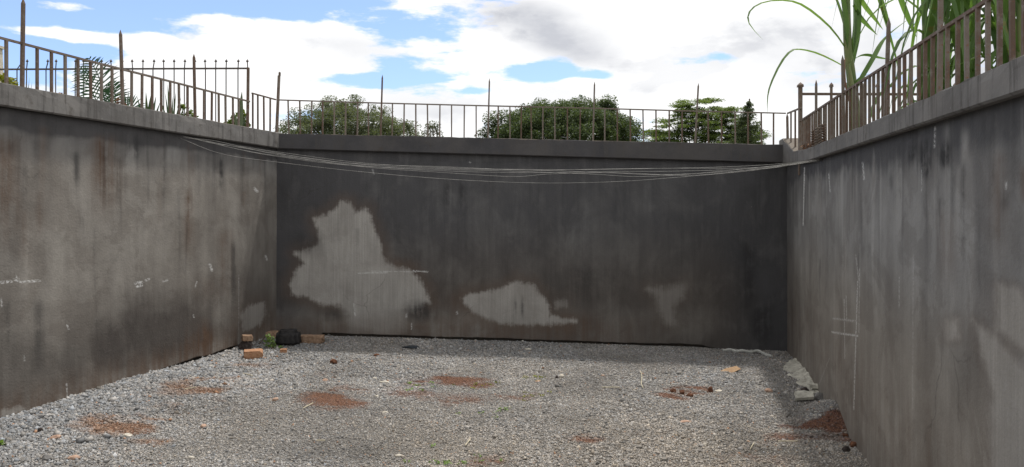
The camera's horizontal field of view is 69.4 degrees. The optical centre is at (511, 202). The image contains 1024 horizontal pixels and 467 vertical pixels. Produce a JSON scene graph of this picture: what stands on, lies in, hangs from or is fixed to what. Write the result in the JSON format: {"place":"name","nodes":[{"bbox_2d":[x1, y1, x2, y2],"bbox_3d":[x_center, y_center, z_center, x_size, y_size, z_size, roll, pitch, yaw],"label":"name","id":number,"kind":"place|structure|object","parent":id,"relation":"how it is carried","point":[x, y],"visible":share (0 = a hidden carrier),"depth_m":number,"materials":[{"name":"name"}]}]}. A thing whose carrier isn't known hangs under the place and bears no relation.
{"place":"outdoors","nodes":[
{"label":"outdoors","id":0,"kind":"place"},
{"bbox_2d":[0,46,3,74],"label":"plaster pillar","id":1,"kind":"structure","parent":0,"point":[1,58],"depth_m":8.92,"materials":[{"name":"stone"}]},
{"bbox_2d":[0,333,870,466],"bbox_3d":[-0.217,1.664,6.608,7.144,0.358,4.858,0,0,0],"label":"gravel","id":2,"kind":"structure","parent":0,"point":[138,394],"depth_m":5.95,"materials":[{"name":"grey gravel"}]},
{"bbox_2d":[42,454,51,460],"bbox_3d":[-2.887,1.581,4.588,0.052,0.051,0.057,0,0,-38],"label":"stone","id":3,"kind":"object","parent":2,"relation":"on","point":[46,457],"visible":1,"depth_m":4.57,"materials":[{"name":"grey stone"}]},
{"bbox_2d":[50,435,60,438],"bbox_3d":[-3.053,1.568,4.947,0.071,0.033,0.044,0,0,-20],"label":"stone","id":4,"kind":"object","parent":2,"relation":"on","point":[55,436],"visible":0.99,"depth_m":4.94,"materials":[{"name":"beige stone"}]},
{"bbox_2d":[67,455,80,459],"bbox_3d":[-2.736,1.592,4.619,0.077,0.032,0.037,0,0,-7],"label":"stone","id":5,"kind":"object","parent":2,"relation":"on","point":[72,457],"visible":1,"depth_m":4.61,"materials":[{"name":"beige stone"}]},
{"bbox_2d":[0,82,283,417],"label":"concrete wall","id":6,"kind":"structure","parent":2,"relation":"on","point":[134,241],"depth_m":6.36,"materials":[{"name":"paint"}]},
{"bbox_2d":[0,0,249,125],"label":"iron railing","id":7,"kind":"object","parent":6,"relation":"on","point":[22,43],"visible":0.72,"depth_m":6.27,"materials":[{"name":"metal"}]},
{"bbox_2d":[251,72,280,131],"bbox_3d":[-2.913,-1.210,8.762,0.034,0.793,0.634,0,0,12],"label":"iron railing","id":8,"kind":"object","parent":6,"relation":"on","point":[277,103],"visible":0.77,"depth_m":8.84,"materials":[{"name":"metal"}]},
{"bbox_2d":[238,341,252,349],"bbox_3d":[-2.901,1.570,8.058,0.151,0.152,0.130,0,0,-23],"label":"rubble chunk","id":9,"kind":"object","parent":2,"relation":"on","point":[243,345],"visible":0.73,"depth_m":8.02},
{"bbox_2d":[241,334,252,340],"bbox_3d":[-2.886,1.472,8.065,0.110,0.062,0.104,5,-2,-29],"label":"brick","id":10,"kind":"object","parent":9,"relation":"on","point":[246,337],"visible":1,"depth_m":8.03,"materials":[{"name":"brown brick"}]},
{"bbox_2d":[243,348,262,359],"bbox_3d":[-2.671,1.562,7.642,0.195,0.088,0.155,0,0,-20],"label":"brick","id":11,"kind":"object","parent":2,"relation":"on","point":[253,353],"visible":0.96,"depth_m":7.58,"materials":[{"name":"orange brick"}]},
{"bbox_2d":[266,330,278,336],"bbox_3d":[-2.868,1.568,8.815,0.160,0.078,0.126,0,0,-6],"label":"brick","id":12,"kind":"object","parent":2,"relation":"on","point":[273,332],"visible":0.53,"depth_m":8.76,"materials":[{"name":"brown brick"}]},
{"bbox_2d":[263,333,282,348],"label":"weed","id":13,"kind":"object","parent":2,"relation":"on","point":[272,344],"visible":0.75,"depth_m":8.15,"materials":[{"name":"plant"}]},
{"bbox_2d":[280,348,286,352],"bbox_3d":[-2.451,1.592,7.937,0.073,0.052,0.063,0,0,-12],"label":"brick","id":14,"kind":"object","parent":2,"relation":"on","point":[283,350],"visible":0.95,"depth_m":7.91,"materials":[{"name":"orange brick"}]},
{"bbox_2d":[275,328,301,345],"bbox_3d":[-2.540,1.533,8.400,0.273,0.194,0.202,0,0,-3],"label":"black block","id":15,"kind":"object","parent":2,"relation":"on","point":[285,337],"depth_m":8.33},
{"bbox_2d":[300,334,324,343],"bbox_3d":[-2.318,1.576,8.563,0.282,0.088,0.137,0,0,6],"label":"brick","id":16,"kind":"object","parent":2,"relation":"on","point":[311,338],"visible":0.85,"depth_m":8.50,"materials":[{"name":"brown brick"}]},
{"bbox_2d":[330,359,336,363],"bbox_3d":[-1.817,1.621,7.528,0.079,0.068,0.057,0,0,12],"label":"stone","id":17,"kind":"object","parent":2,"relation":"on","point":[333,361],"visible":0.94,"depth_m":7.51,"materials":[{"name":"stone"}]},
{"bbox_2d":[402,345,418,348],"bbox_3d":[-1.155,1.642,8.428,0.202,0.039,0.123,0,0,0],"label":"plastic scrap","id":18,"kind":"object","parent":2,"relation":"on","point":[412,346],"visible":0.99,"depth_m":8.39,"materials":[{"name":"black plastic"}]},
{"bbox_2d":[406,381,436,390],"bbox_3d":[-0.825,1.659,6.706,0.292,0.029,0.322,0,0,0],"label":"weed sprout","id":19,"kind":"object","parent":2,"relation":"on","point":[410,382],"visible":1,"depth_m":6.71,"materials":[{"name":"green plant"}]},
{"bbox_2d":[403,443,451,463],"bbox_3d":[-0.516,1.683,4.797,0.317,0.035,0.657,0,0,-30],"label":"weed sprout","id":20,"kind":"object","parent":2,"relation":"on","point":[438,462],"visible":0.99,"depth_m":4.80,"materials":[{"name":"green plant"}]},
{"bbox_2d":[441,454,502,464],"bbox_3d":[-0.264,1.691,4.877,0.422,0.035,0.174,0,0,-16],"label":"weed sprout","id":21,"kind":"object","parent":2,"relation":"on","point":[462,461],"visible":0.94,"depth_m":4.84,"materials":[{"name":"green plant"}]},
{"bbox_2d":[456,407,510,417],"bbox_3d":[-0.230,1.691,6.022,0.388,0.030,0.320,0,0,15],"label":"weed sprout","id":22,"kind":"object","parent":2,"relation":"on","point":[495,411],"visible":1,"depth_m":6.04,"materials":[{"name":"green plant"}]},
{"bbox_2d":[276,133,793,350],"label":"concrete wall","id":23,"kind":"structure","parent":2,"relation":"on","point":[693,260],"depth_m":9.00,"materials":[{"name":"paint"}]},
{"bbox_2d":[278,75,785,143],"bbox_3d":[0.245,-1.118,9.005,6.170,0.888,0.039,0,0,0],"label":"iron railing","id":24,"kind":"object","parent":23,"relation":"on","point":[542,107],"visible":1,"depth_m":8.99,"materials":[{"name":"metal"}]},
{"bbox_2d":[522,391,551,400],"bbox_3d":[0.219,1.704,6.541,0.282,0.032,0.368,0,0,0],"label":"weed sprout","id":25,"kind":"object","parent":2,"relation":"on","point":[531,395],"visible":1,"depth_m":6.55,"materials":[{"name":"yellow plant"}]},
{"bbox_2d":[721,366,740,372],"bbox_3d":[2.302,1.763,7.819,0.230,0.046,0.130,0,0,-11],"label":"card scrap","id":26,"kind":"object","parent":2,"relation":"on","point":[733,369],"visible":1,"depth_m":7.81,"materials":[{"name":"beige cardboard"}]},
{"bbox_2d":[723,348,772,356],"bbox_3d":[2.806,1.771,8.778,0.571,0.074,0.165,0,0,28],"label":"plastic strip","id":27,"kind":"object","parent":2,"relation":"on","point":[750,351],"visible":1,"depth_m":8.76,"materials":[{"name":"grey plastic"}]},
{"bbox_2d":[783,358,818,392],"bbox_3d":[2.939,1.776,7.647,0.224,0.111,1.691,0,0,13],"label":"cement spill","id":28,"kind":"object","parent":2,"relation":"on","point":[797,369],"visible":0.81,"depth_m":7.69,"materials":[{"name":"grey concrete"}]},
{"bbox_2d":[807,383,817,388],"bbox_3d":[2.872,1.746,7.046,0.115,0.041,0.066,0,0,10],"label":"cement slab","id":29,"kind":"object","parent":28,"relation":"on","point":[812,385],"depth_m":7.03,"materials":[{"name":"grey concrete"}]},
{"bbox_2d":[794,390,814,400],"bbox_3d":[2.665,1.761,6.760,0.252,0.036,0.146,-7,16,-28],"label":"cement slab","id":30,"kind":"object","parent":2,"relation":"on","point":[804,395],"depth_m":6.74,"materials":[{"name":"grey concrete"}]},
{"bbox_2d":[814,392,822,400],"bbox_3d":[2.814,1.786,6.787,0.113,0.095,0.085,0,0,2],"label":"rubble chunk","id":31,"kind":"object","parent":2,"relation":"on","point":[818,396],"visible":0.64,"depth_m":6.76,"materials":[{"name":"grey concrete"}]},
{"bbox_2d":[842,446,850,451],"bbox_3d":[2.440,1.801,5.412,0.066,0.048,0.050,0,0,-33],"label":"rubble chunk","id":32,"kind":"object","parent":2,"relation":"on","point":[846,449],"visible":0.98,"depth_m":5.39,"materials":[{"name":"black stone"}]},
{"bbox_2d":[849,441,856,446],"bbox_3d":[2.548,1.809,5.519,0.064,0.059,0.058,0,0,-17],"label":"rubble chunk","id":33,"kind":"object","parent":2,"relation":"on","point":[852,444],"visible":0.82,"depth_m":5.50,"materials":[{"name":"stone"}]},
{"bbox_2d":[779,55,1023,466],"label":"concrete wall","id":34,"kind":"structure","parent":2,"relation":"on","point":[905,286],"depth_m":4.03,"materials":[{"name":"paint"}]},
{"bbox_2d":[183,139,815,182],"bbox_3d":[-0.182,-0.409,7.002,6.100,0.448,0.006,0,0,3],"label":"wire","id":35,"kind":"object","parent":34,"relation":"attached to","point":[490,181],"visible":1,"depth_m":7.01,"materials":[{"name":"grey metal"}]},
{"bbox_2d":[192,138,806,176],"bbox_3d":[-0.125,-0.438,7.032,5.998,0.380,0.007,0,0,3],"label":"wire","id":36,"kind":"object","parent":34,"relation":"attached to","point":[473,174],"visible":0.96,"depth_m":7.05,"materials":[{"name":"grey metal"}]},
{"bbox_2d":[184,137,818,172],"bbox_3d":[-0.162,-0.460,6.992,6.071,0.355,0.006,0,0,3],"label":"wire","id":37,"kind":"object","parent":34,"relation":"attached to","point":[510,172],"visible":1,"depth_m":6.98,"materials":[{"name":"grey metal"}]},
{"bbox_2d":[184,136,821,174],"bbox_3d":[-0.151,-0.452,6.977,6.046,0.382,0.006,0,0,3],"label":"wire","id":38,"kind":"object","parent":34,"relation":"attached to","point":[500,169],"visible":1,"depth_m":6.98,"materials":[{"name":"grey metal"}]},
{"bbox_2d":[200,140,821,176],"bbox_3d":[-0.105,-0.431,7.039,5.971,0.372,0.010,0,0,5],"label":"wire","id":39,"kind":"object","parent":34,"relation":"attached to","point":[521,171],"visible":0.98,"depth_m":7.03,"materials":[{"name":"grey metal"}]},
{"bbox_2d":[210,142,816,169],"bbox_3d":[-0.091,-0.461,7.069,5.943,0.296,0.012,0,0,5],"label":"wire","id":40,"kind":"object","parent":34,"relation":"attached to","point":[523,169],"visible":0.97,"depth_m":7.05,"materials":[{"name":"grey metal"}]},
{"bbox_2d":[243,146,820,169],"bbox_3d":[0.027,-0.454,7.238,5.761,0.275,0.028,0,0,9],"label":"wire","id":41,"kind":"object","parent":34,"relation":"attached to","point":[510,169],"visible":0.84,"depth_m":7.26,"materials":[{"name":"grey metal"}]},
{"bbox_2d":[786,107,801,146],"bbox_3d":[3.231,-0.848,8.491,0.032,0.497,1.047,0,0,13],"label":"iron railing","id":42,"kind":"object","parent":34,"relation":"on","point":[787,123],"visible":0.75,"depth_m":8.69,"materials":[{"name":"metal"}]},
{"bbox_2d":[811,130,815,146],"bbox_3d":[2.883,-0.609,7.077,0.045,0.174,0.045,0,0,0],"label":"coil spring","id":43,"kind":"object","parent":34,"relation":"on","point":[813,137],"visible":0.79,"depth_m":7.07,"materials":[{"name":"paint"}]},
{"bbox_2d":[814,127,819,144],"bbox_3d":[2.840,-0.613,6.887,0.045,0.184,0.045,0,0,0],"label":"coil spring","id":44,"kind":"object","parent":34,"relation":"on","point":[816,134],"visible":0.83,"depth_m":6.88,"materials":[{"name":"paint"}]},
{"bbox_2d":[818,124,822,143],"bbox_3d":[2.799,-0.618,6.707,0.045,0.194,0.045,0,0,0],"label":"coil spring","id":45,"kind":"object","parent":34,"relation":"on","point":[820,134],"visible":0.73,"depth_m":6.70,"materials":[{"name":"paint"}]},
{"bbox_2d":[821,124,826,141],"bbox_3d":[2.766,-0.610,6.557,0.045,0.179,0.045,0,0,0],"label":"coil spring","id":46,"kind":"object","parent":34,"relation":"on","point":[824,132],"visible":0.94,"depth_m":6.55,"materials":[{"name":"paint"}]},
{"bbox_2d":[800,0,1023,149],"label":"iron railing","id":47,"kind":"object","parent":34,"relation":"on","point":[811,121],"visible":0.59,"depth_m":4.07,"materials":[{"name":"metal"}]},
{"bbox_2d":[0,0,995,144],"label":"sky","id":48,"kind":"structure","parent":0,"point":[647,54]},
{"bbox_3d":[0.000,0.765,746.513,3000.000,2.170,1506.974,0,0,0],"label":"terrain","id":49,"kind":"structure","parent":0,"visible":0},
{"bbox_2d":[0,73,18,85],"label":"shrub","id":50,"kind":"object","parent":49,"relation":"on","point":[12,80],"visible":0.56,"depth_m":6.57,"materials":[{"name":"green plant"}]},
{"bbox_2d":[58,92,126,104],"bbox_3d":[-4.205,-0.706,7.314,0.838,0.827,0.197,0,0,18],"label":"shrub","id":51,"kind":"object","parent":49,"relation":"on","point":[117,100],"visible":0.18,"depth_m":7.26,"materials":[{"name":"green plant"}]},
{"bbox_2d":[70,56,145,107],"bbox_3d":[-4.251,-0.905,7.740,0.895,1.211,0.346,0,0,0],"label":"palm plant","id":52,"kind":"object","parent":49,"relation":"on","point":[106,90],"visible":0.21,"depth_m":7.68,"materials":[{"name":"green plant"}]},
{"bbox_2d":[0,59,249,126],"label":"spiked fence","id":53,"kind":"object","parent":49,"relation":"on","point":[205,68],"visible":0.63,"depth_m":8.41,"materials":[{"name":"metal"}]},
{"bbox_2d":[137,95,159,110],"bbox_3d":[-3.901,-0.913,7.898,0.219,0.540,0.359,0,0,-37],"label":"agave plant","id":54,"kind":"object","parent":49,"relation":"on","point":[147,106],"visible":0.16,"depth_m":7.80,"materials":[{"name":"green plant"}]},
{"bbox_2d":[163,90,191,115],"bbox_3d":[-3.587,-0.961,7.988,0.520,0.617,0.167,0,0,15],"label":"agave plant","id":55,"kind":"object","parent":49,"relation":"on","point":[173,109],"visible":0.27,"depth_m":8.02,"materials":[{"name":"green plant"}]},
{"bbox_2d":[177,104,198,116],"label":"shrub","id":56,"kind":"object","parent":49,"relation":"on","point":[182,107],"visible":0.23,"depth_m":8.17,"materials":[{"name":"green plant"}]},
{"bbox_2d":[227,109,250,126],"bbox_3d":[-3.203,-0.696,8.571,0.454,0.799,0.182,0,0,33],"label":"shrub","id":57,"kind":"object","parent":49,"relation":"on","point":[229,121],"visible":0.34,"depth_m":8.53,"materials":[{"name":"green plant"}]},
{"bbox_2d":[234,93,245,125],"bbox_3d":[-3.096,-0.981,8.406,0.108,0.590,0.154,0,0,0],"label":"agave plant","id":58,"kind":"object","parent":49,"relation":"on","point":[242,122],"visible":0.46,"depth_m":8.41,"materials":[{"name":"green plant"}]},
{"bbox_2d":[273,94,421,135],"bbox_3d":[-8.779,-3.070,39.943,8.134,5.774,7.841,0,0,0],"label":"tree","id":59,"kind":"object","parent":49,"relation":"on","point":[351,117],"visible":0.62,"depth_m":38.16,"materials":[{"name":"green plant"}]},
{"bbox_2d":[421,121,443,136],"bbox_3d":[-3.657,-1.996,33.909,1.086,3.628,0.557,0,0,0],"label":"tree","id":60,"kind":"object","parent":49,"relation":"on","point":[433,127],"visible":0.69,"depth_m":33.97,"materials":[{"name":"green plant"}]},
{"bbox_2d":[474,94,647,141],"bbox_3d":[2.295,-2.516,33.132,6.781,4.704,6.723,0,0,39],"label":"tree","id":61,"kind":"object","parent":49,"relation":"on","point":[587,124],"visible":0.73,"depth_m":31.15,"materials":[{"name":"green plant"}]},
{"bbox_2d":[639,97,771,143],"bbox_3d":[7.860,-2.342,29.964,5.702,4.300,4.649,0,0,0],"label":"tree","id":62,"kind":"object","parent":49,"relation":"on","point":[701,136],"visible":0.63,"depth_m":29.40,"materials":[{"name":"green plant"}]},
{"bbox_2d":[723,99,767,143],"bbox_3d":[8.544,-1.999,27.033,1.766,3.602,1.725,0,0,0],"label":"conifer tree","id":63,"kind":"object","parent":49,"relation":"on","point":[742,132],"visible":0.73,"depth_m":26.87,"materials":[{"name":"green plant"}]},
{"bbox_2d":[747,0,912,127],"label":"cane plant","id":64,"kind":"object","parent":49,"relation":"on","point":[849,42],"visible":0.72,"depth_m":6.59,"materials":[{"name":"green plant"}]},
{"bbox_2d":[797,82,954,174],"bbox_3d":[4.804,-0.806,8.050,3.392,1.012,0.058,0,0,0],"label":"spiked fence","id":65,"kind":"object","parent":49,"relation":"on","point":[800,85],"visible":0.14,"depth_m":8.04,"materials":[{"name":"metal"}]},
{"bbox_2d":[831,0,992,96],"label":"cane plant","id":66,"kind":"object","parent":49,"relation":"on","point":[902,37],"visible":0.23,"depth_m":5.18,"materials":[{"name":"green plant"}]},
{"bbox_2d":[872,0,991,110],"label":"cane plant","id":67,"kind":"object","parent":49,"relation":"on","point":[961,55],"visible":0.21,"depth_m":4.81,"materials":[{"name":"green plant"}]},
{"bbox_2d":[876,0,995,76],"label":"cane plant","id":68,"kind":"object","parent":49,"relation":"on","point":[971,28],"visible":0.07,"depth_m":5.25,"materials":[{"name":"green plant"}]},
{"bbox_2d":[862,0,1015,111],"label":"cane plant","id":69,"kind":"object","parent":49,"relation":"on","point":[1005,13],"visible":0.1,"depth_m":4.67,"materials":[{"name":"green plant"}]},
{"bbox_2d":[881,0,1008,77],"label":"cane plant","id":70,"kind":"object","parent":49,"relation":"on","point":[973,35],"visible":0.08,"depth_m":4.71,"materials":[{"name":"green plant"}]},
{"bbox_2d":[896,0,993,102],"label":"cane plant","id":71,"kind":"object","parent":49,"relation":"on","point":[932,19],"visible":0.19,"depth_m":4.77,"materials":[{"name":"green plant"}]},
{"bbox_2d":[896,0,995,111],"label":"cane plant","id":72,"kind":"object","parent":49,"relation":"on","point":[961,8],"visible":0.11,"depth_m":4.62,"materials":[{"name":"green plant"}]},
{"bbox_2d":[896,0,1008,94],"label":"cane plant","id":73,"kind":"object","parent":49,"relation":"on","point":[951,16],"visible":0.21,"depth_m":4.72,"materials":[{"name":"green plant"}]},
{"bbox_2d":[913,0,992,96],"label":"cane plant","id":74,"kind":"object","parent":49,"relation":"on","point":[915,84],"visible":0.02,"depth_m":5.19,"materials":[{"name":"green plant"}]},
{"bbox_2d":[896,5,1015,75],"bbox_3d":[3.448,-1.290,5.103,1.603,1.981,1.395,0,0,-13],"label":"cane plant","id":75,"kind":"object","parent":49,"relation":"on","point":[993,54],"visible":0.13,"depth_m":4.73,"materials":[{"name":"green plant"}]},
{"bbox_2d":[906,0,1020,90],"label":"cane plant","id":76,"kind":"object","parent":49,"relation":"on","point":[1018,26],"visible":0.23,"depth_m":4.61,"materials":[{"name":"green plant"}]},
{"bbox_2d":[928,11,1015,97],"bbox_3d":[3.196,-1.274,4.520,2.102,1.950,1.335,0,0,-28],"label":"cane plant","id":77,"kind":"object","parent":49,"relation":"on","point":[974,57],"visible":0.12,"depth_m":4.71,"materials":[{"name":"green plant"}]}
]}

